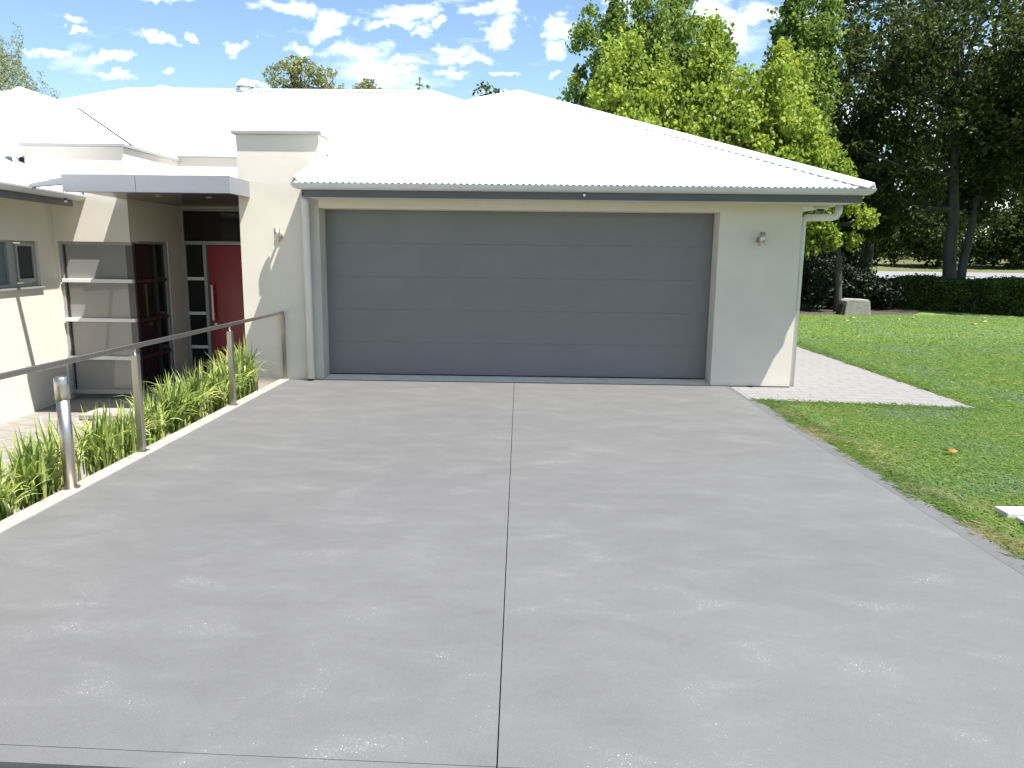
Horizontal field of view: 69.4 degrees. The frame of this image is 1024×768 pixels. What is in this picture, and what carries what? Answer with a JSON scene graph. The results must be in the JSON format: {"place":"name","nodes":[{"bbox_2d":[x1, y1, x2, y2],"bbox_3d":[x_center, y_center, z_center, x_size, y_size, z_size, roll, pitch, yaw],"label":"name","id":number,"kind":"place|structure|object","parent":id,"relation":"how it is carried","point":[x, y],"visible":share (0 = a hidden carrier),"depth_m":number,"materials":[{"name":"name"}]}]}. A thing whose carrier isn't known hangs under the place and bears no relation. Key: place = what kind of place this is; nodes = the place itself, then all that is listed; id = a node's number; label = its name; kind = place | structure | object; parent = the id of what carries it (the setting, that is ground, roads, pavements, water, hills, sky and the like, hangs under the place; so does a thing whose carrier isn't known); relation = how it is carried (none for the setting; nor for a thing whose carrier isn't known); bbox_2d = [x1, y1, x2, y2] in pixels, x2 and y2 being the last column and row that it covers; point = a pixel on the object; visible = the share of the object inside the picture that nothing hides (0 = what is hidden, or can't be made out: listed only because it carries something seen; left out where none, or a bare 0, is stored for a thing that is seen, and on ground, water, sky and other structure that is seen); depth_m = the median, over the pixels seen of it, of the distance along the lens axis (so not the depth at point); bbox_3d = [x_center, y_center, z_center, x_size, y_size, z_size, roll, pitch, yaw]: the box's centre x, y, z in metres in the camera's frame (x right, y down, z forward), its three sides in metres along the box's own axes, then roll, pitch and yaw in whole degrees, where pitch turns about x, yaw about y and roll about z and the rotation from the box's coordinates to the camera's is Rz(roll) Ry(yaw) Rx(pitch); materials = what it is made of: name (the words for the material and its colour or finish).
{"place":"outdoors","nodes":[
{"label":"outdoors","id":0,"kind":"place"},
{"bbox_2d":[0,451,58,520],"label":"strappy plant","id":1,"kind":"object","parent":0,"point":[7,506],"visible":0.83,"depth_m":4.90,"materials":[{"name":"green plant"}]},
{"bbox_2d":[0,427,88,511],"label":"strappy plant","id":2,"kind":"object","parent":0,"point":[30,465],"visible":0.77,"depth_m":5.20,"materials":[{"name":"green plant"}]},
{"bbox_2d":[2,414,105,491],"bbox_3d":[-3.501,0.483,5.728,0.882,0.628,0.883,6,11,27],"label":"strappy plant","id":3,"kind":"object","parent":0,"point":[78,456],"visible":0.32,"depth_m":5.67,"materials":[{"name":"green plant"}]},
{"bbox_2d":[0,393,188,513],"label":"entry path","id":4,"kind":"structure","parent":0,"point":[85,402],"depth_m":9.53,"materials":[{"name":"beige concrete"}]},
{"bbox_2d":[79,378,225,419],"bbox_3d":[-4.681,0.183,11.148,1.850,0.065,3.120,1,10,1],"label":"doorstep","id":5,"kind":"object","parent":4,"relation":"on","point":[113,407],"visible":0.2,"depth_m":10.11,"materials":[{"name":"concrete"}]},
{"bbox_2d":[57,397,162,476],"bbox_3d":[-3.361,0.408,6.124,0.884,0.644,0.929,1,10,1],"label":"strappy plant","id":6,"kind":"object","parent":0,"point":[108,453],"visible":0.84,"depth_m":6.05,"materials":[{"name":"green plant"}]},
{"bbox_2d":[77,401,172,457],"bbox_3d":[-3.497,0.375,6.591,0.815,0.548,0.730,9,13,40],"label":"strappy plant","id":7,"kind":"object","parent":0,"point":[130,443],"visible":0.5,"depth_m":6.49,"materials":[{"name":"green plant"}]},
{"bbox_2d":[119,383,196,445],"bbox_3d":[-3.397,0.255,7.053,0.841,0.632,0.813,1,10,1],"label":"strappy plant","id":8,"kind":"object","parent":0,"point":[158,430],"visible":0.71,"depth_m":6.99,"materials":[{"name":"green plant"}]},
{"bbox_2d":[113,371,222,434],"bbox_3d":[-3.420,0.163,7.450,0.873,0.676,0.997,1,10,1],"label":"strappy plant","id":9,"kind":"object","parent":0,"point":[174,399],"visible":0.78,"depth_m":7.45,"materials":[{"name":"green plant"}]},
{"bbox_2d":[150,357,224,423],"bbox_3d":[-3.454,0.050,7.945,0.949,0.730,0.912,1,10,1],"label":"strappy plant","id":10,"kind":"object","parent":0,"point":[200,404],"visible":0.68,"depth_m":7.86,"materials":[{"name":"green plant"}]},
{"bbox_2d":[178,356,258,414],"bbox_3d":[-3.384,-0.017,8.414,1.031,0.705,0.886,-8,13,-40],"label":"strappy plant","id":11,"kind":"object","parent":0,"point":[219,404],"visible":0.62,"depth_m":8.35,"materials":[{"name":"green plant"}]},
{"bbox_2d":[203,345,258,404],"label":"strappy plant","id":12,"kind":"object","parent":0,"point":[237,372],"visible":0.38,"depth_m":8.84,"materials":[{"name":"green plant"}]},
{"bbox_2d":[201,336,273,396],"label":"strappy plant","id":13,"kind":"object","parent":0,"point":[252,384],"visible":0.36,"depth_m":9.31,"materials":[{"name":"green plant"}]},
{"bbox_2d":[0,79,876,424],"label":"house","id":14,"kind":"structure","parent":0,"point":[434,237],"depth_m":10.04,"materials":[{"name":"concrete"}]},
{"bbox_2d":[0,240,44,290],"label":"window","id":15,"kind":"structure","parent":14,"relation":"in","point":[18,258],"depth_m":9.78,"materials":[{"name":"grey glass"}]},
{"bbox_2d":[58,241,175,393],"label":"window","id":16,"kind":"structure","parent":14,"relation":"in","point":[116,294],"depth_m":10.92,"materials":[{"name":"grey glass"}]},
{"bbox_2d":[182,245,212,377],"bbox_3d":[-5.262,-1.204,12.414,0.400,2.225,0.060,1,10,1],"label":"window","id":17,"kind":"structure","parent":14,"relation":"in","point":[194,257],"depth_m":12.39,"materials":[{"name":"black glass"}]},
{"bbox_2d":[179,209,240,244],"bbox_3d":[-4.476,-2.570,12.163,1.940,0.570,0.060,1,10,1],"label":"window","id":18,"kind":"structure","parent":14,"relation":"in","point":[197,226],"depth_m":12.17,"materials":[{"name":"black glass"}]},
{"bbox_2d":[206,245,246,376],"bbox_3d":[-4.513,-1.183,12.347,1.098,2.225,0.159,1,10,2],"label":"front door","id":19,"kind":"structure","parent":14,"relation":"in","point":[224,263],"depth_m":12.32,"materials":[{"name":"red paint"}]},
{"bbox_2d":[274,228,282,241],"bbox_3d":[-3.036,-1.929,9.598,0.090,0.173,0.150,1,10,1],"label":"wall lamp","id":20,"kind":"object","parent":14,"relation":"attached to","point":[278,236],"visible":1,"depth_m":9.53,"materials":[{"name":"metal"}]},
{"bbox_2d":[325,209,713,379],"bbox_3d":[0.069,-1.203,10.057,5.193,2.240,0.060,1,10,1],"label":"garage door","id":21,"kind":"structure","parent":14,"relation":"in","point":[410,292],"depth_m":10.04,"materials":[{"name":"grey paint"}]},
{"bbox_2d":[756,232,765,245],"bbox_3d":[3.196,-1.859,9.483,0.090,0.173,0.150,1,10,1],"label":"wall lamp","id":22,"kind":"object","parent":14,"relation":"attached to","point":[760,239],"visible":1,"depth_m":9.42,"materials":[{"name":"metal"}]},
{"bbox_2d":[813,206,828,211],"bbox_3d":[4.080,-2.307,9.770,0.198,0.080,0.198,1,10,1],"label":"dome camera","id":23,"kind":"object","parent":14,"relation":"attached to","point":[820,208],"visible":1,"depth_m":9.71,"materials":[{"name":"white plastic"}]},
{"bbox_2d":[0,380,1023,767],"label":"driveway","id":24,"kind":"structure","parent":0,"point":[304,574],"depth_m":3.65,"materials":[{"name":"grey concrete"}]},
{"bbox_2d":[0,0,1023,242],"label":"sky","id":25,"kind":"structure","parent":0,"point":[81,47],"materials":[{"name":"blue"}]},
{"bbox_2d":[17,251,1023,767],"bbox_3d":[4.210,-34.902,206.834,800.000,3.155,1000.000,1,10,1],"label":"ground","id":26,"kind":"structure","parent":0,"point":[887,425],"depth_m":17.77,"materials":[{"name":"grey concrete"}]},
{"bbox_2d":[0,22,60,98],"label":"weeping tree","id":27,"kind":"object","parent":26,"relation":"on","point":[4,77],"visible":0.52,"depth_m":30.40,"materials":[{"name":"green plant"}]},
{"bbox_2d":[0,379,289,533],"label":"kerb","id":28,"kind":"structure","parent":26,"relation":"on","point":[19,517],"depth_m":5.80,"materials":[{"name":"concrete"}]},
{"bbox_2d":[53,376,80,489],"bbox_3d":[-3.134,0.345,5.197,0.124,0.802,0.124,1,10,1],"label":"steel bollard","id":29,"kind":"object","parent":28,"relation":"on","point":[62,397],"visible":1,"depth_m":5.17,"materials":[{"name":"silver metal"}]},
{"bbox_2d":[0,311,286,451],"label":"handrail","id":30,"kind":"object","parent":28,"relation":"on","point":[138,401],"visible":1,"depth_m":6.22,"materials":[{"name":"silver metal"}]},
{"bbox_2d":[262,53,347,88],"bbox_3d":[-10.496,-10.738,38.796,5.565,12.392,3.367,1,10,1],"label":"gum tree","id":31,"kind":"object","parent":26,"relation":"on","point":[295,69],"visible":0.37,"depth_m":37.47,"materials":[{"name":"green plant"}]},
{"bbox_2d":[352,77,382,89],"bbox_3d":[-7.596,-10.138,38.872,1.876,11.273,1.685,-9,13,-43],"label":"gum tree","id":32,"kind":"object","parent":26,"relation":"on","point":[364,86],"visible":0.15,"depth_m":37.74,"materials":[{"name":"green plant"}]},
{"bbox_2d":[415,77,430,89],"bbox_3d":[-4.767,-10.133,38.746,1.096,11.352,0.952,-6,12,-36],"label":"conifer tip","id":33,"kind":"object","parent":26,"relation":"on","point":[420,85],"visible":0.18,"depth_m":37.82,"materials":[{"name":"green plant"}]},
{"bbox_2d":[556,0,650,106],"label":"leafy tree","id":34,"kind":"object","parent":26,"relation":"on","point":[611,22],"visible":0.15,"depth_m":27.32,"materials":[{"name":"green plant"}]},
{"bbox_2d":[582,19,686,127],"bbox_3d":[3.954,-7.072,24.548,4.164,9.271,4.624,8,12,38],"label":"leafy tree","id":35,"kind":"object","parent":26,"relation":"on","point":[626,90],"visible":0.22,"depth_m":23.34,"materials":[{"name":"green plant"}]},
{"bbox_2d":[629,0,708,95],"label":"leafy tree","id":36,"kind":"object","parent":26,"relation":"on","point":[666,22],"visible":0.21,"depth_m":26.72,"materials":[{"name":"green plant"}]},
{"bbox_2d":[662,8,781,156],"bbox_3d":[6.109,-7.074,24.002,4.495,9.498,4.892,1,10,1],"label":"leafy tree","id":37,"kind":"object","parent":26,"relation":"on","point":[713,104],"visible":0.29,"depth_m":22.62,"materials":[{"name":"green plant"}]},
{"bbox_2d":[472,51,1023,263],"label":"trees","id":38,"kind":"object","parent":26,"relation":"on","point":[496,91],"visible":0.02,"depth_m":55.45,"materials":[{"name":"green plant"}]},
{"bbox_2d":[829,98,914,243],"bbox_3d":[12.712,-7.481,29.190,6.247,8.413,4.222,1,10,1],"label":"dark tree","id":39,"kind":"object","parent":26,"relation":"on","point":[879,231],"visible":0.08,"depth_m":28.72,"materials":[{"name":"green plant"}]},
{"bbox_2d":[725,386,1023,574],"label":"driveway border","id":40,"kind":"object","parent":26,"relation":"on","point":[987,546],"visible":0.35,"depth_m":5.14,"materials":[{"name":"grey concrete"}]},
{"bbox_2d":[748,314,1023,566],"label":"lawn grass","id":41,"kind":"structure","parent":26,"relation":"on","point":[966,433],"depth_m":8.27,"materials":[{"name":"green plant"}]},
{"bbox_2d":[942,449,957,452],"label":"fallen leaf","id":42,"kind":"object","parent":41,"relation":"on","point":[953,450],"visible":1,"depth_m":6.56,"materials":[{"name":"orange plant"}]},
{"bbox_2d":[994,506,1023,517],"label":"concrete paver","id":43,"kind":"object","parent":41,"relation":"on","point":[1007,511],"visible":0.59,"depth_m":5.00,"materials":[{"name":"grey concrete"}]},
{"bbox_2d":[1016,516,1023,524],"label":"concrete paver","id":44,"kind":"object","parent":41,"relation":"on","point":[1020,519],"visible":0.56,"depth_m":4.87,"materials":[{"name":"grey concrete"}]},
{"bbox_2d":[799,307,1004,314],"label":"garden bed mulch","id":45,"kind":"object","parent":26,"relation":"on","point":[875,311],"visible":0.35,"depth_m":25.04,"materials":[{"name":"brown soil"}]},
{"bbox_2d":[741,36,834,260],"bbox_3d":[8.437,-6.573,23.773,4.264,8.662,3.999,1,10,1],"label":"leafy tree","id":46,"kind":"object","parent":45,"relation":"on","point":[792,121],"visible":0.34,"depth_m":22.62,"materials":[{"name":"green plant"}]},
{"bbox_2d":[749,0,850,138],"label":"leafy tree","id":47,"kind":"object","parent":45,"relation":"on","point":[813,31],"visible":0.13,"depth_m":25.65,"materials":[{"name":"green plant"}]},
{"bbox_2d":[800,252,834,311],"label":"dark shrub","id":48,"kind":"object","parent":45,"relation":"on","point":[815,287],"visible":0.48,"depth_m":24.65,"materials":[{"name":"green plant"}]},
{"bbox_2d":[804,241,850,308],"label":"dark shrub","id":49,"kind":"object","parent":45,"relation":"on","point":[827,260],"visible":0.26,"depth_m":25.45,"materials":[{"name":"green plant"}]},
{"bbox_2d":[811,219,869,304],"bbox_3d":[12.247,-4.498,27.675,2.164,3.282,2.230,5,11,23],"label":"dark shrub","id":50,"kind":"object","parent":45,"relation":"on","point":[854,259],"visible":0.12,"depth_m":27.05,"materials":[{"name":"green plant"}]},
{"bbox_2d":[805,136,880,311],"bbox_3d":[10.051,-5.081,24.048,3.371,5.735,2.478,1,10,1],"label":"leafy tree","id":51,"kind":"object","parent":45,"relation":"on","point":[821,230],"visible":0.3,"depth_m":23.46,"materials":[{"name":"green plant"}]},
{"bbox_2d":[835,298,870,314],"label":"stone block","id":52,"kind":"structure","parent":45,"relation":"on","point":[849,306],"depth_m":23.28,"materials":[{"name":"grey stone"}]},
{"bbox_2d":[819,261,886,308],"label":"dark shrub","id":53,"kind":"object","parent":45,"relation":"on","point":[860,284],"visible":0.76,"depth_m":25.30,"materials":[{"name":"green plant"}]},
{"bbox_2d":[870,275,907,308],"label":"dark shrub","id":54,"kind":"object","parent":45,"relation":"on","point":[892,292],"visible":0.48,"depth_m":25.82,"materials":[{"name":"green plant"}]},
{"bbox_2d":[821,0,1023,278],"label":"dark tree","id":55,"kind":"object","parent":45,"relation":"on","point":[872,123],"visible":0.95,"depth_m":25.74,"materials":[{"name":"green plant"}]},
{"bbox_2d":[892,273,1023,315],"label":"hedge","id":56,"kind":"object","parent":45,"relation":"on","point":[1000,295],"visible":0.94,"depth_m":25.28,"materials":[{"name":"green plant"}]},
{"bbox_2d":[930,24,1023,278],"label":"dark tree","id":57,"kind":"object","parent":45,"relation":"on","point":[976,194],"visible":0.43,"depth_m":26.88,"materials":[{"name":"green plant"}]},
{"bbox_2d":[997,25,1023,213],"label":"dark tree","id":58,"kind":"object","parent":45,"relation":"on","point":[1003,73],"visible":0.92,"depth_m":24.27,"materials":[{"name":"green plant"}]},
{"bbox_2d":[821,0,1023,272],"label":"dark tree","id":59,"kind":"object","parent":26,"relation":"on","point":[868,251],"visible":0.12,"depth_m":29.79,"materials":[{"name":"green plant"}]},
{"bbox_2d":[731,347,974,407],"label":"path","id":60,"kind":"structure","parent":0,"point":[818,377],"depth_m":9.82,"materials":[{"name":"grey concrete"}]},
{"bbox_2d":[857,254,1023,272],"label":"roadside bank","id":61,"kind":"structure","parent":0,"point":[910,265],"depth_m":48.29,"materials":[{"name":"green plant"}]},
{"bbox_2d":[854,215,910,265],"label":"roadside shrub","id":62,"kind":"object","parent":61,"relation":"on","point":[882,246],"visible":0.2,"depth_m":47.99,"materials":[{"name":"green plant"}]},
{"bbox_2d":[899,199,988,266],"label":"roadside shrub","id":63,"kind":"object","parent":61,"relation":"on","point":[927,236],"visible":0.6,"depth_m":47.38,"materials":[{"name":"green plant"}]},
{"bbox_2d":[969,197,1023,267],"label":"roadside shrub","id":64,"kind":"object","parent":61,"relation":"on","point":[1005,239],"visible":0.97,"depth_m":46.96,"materials":[{"name":"green plant"}]},
{"bbox_2d":[874,271,1023,278],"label":"road","id":65,"kind":"structure","parent":0,"point":[904,273],"depth_m":43.13,"materials":[{"name":"grey asphalt"}]}
]}

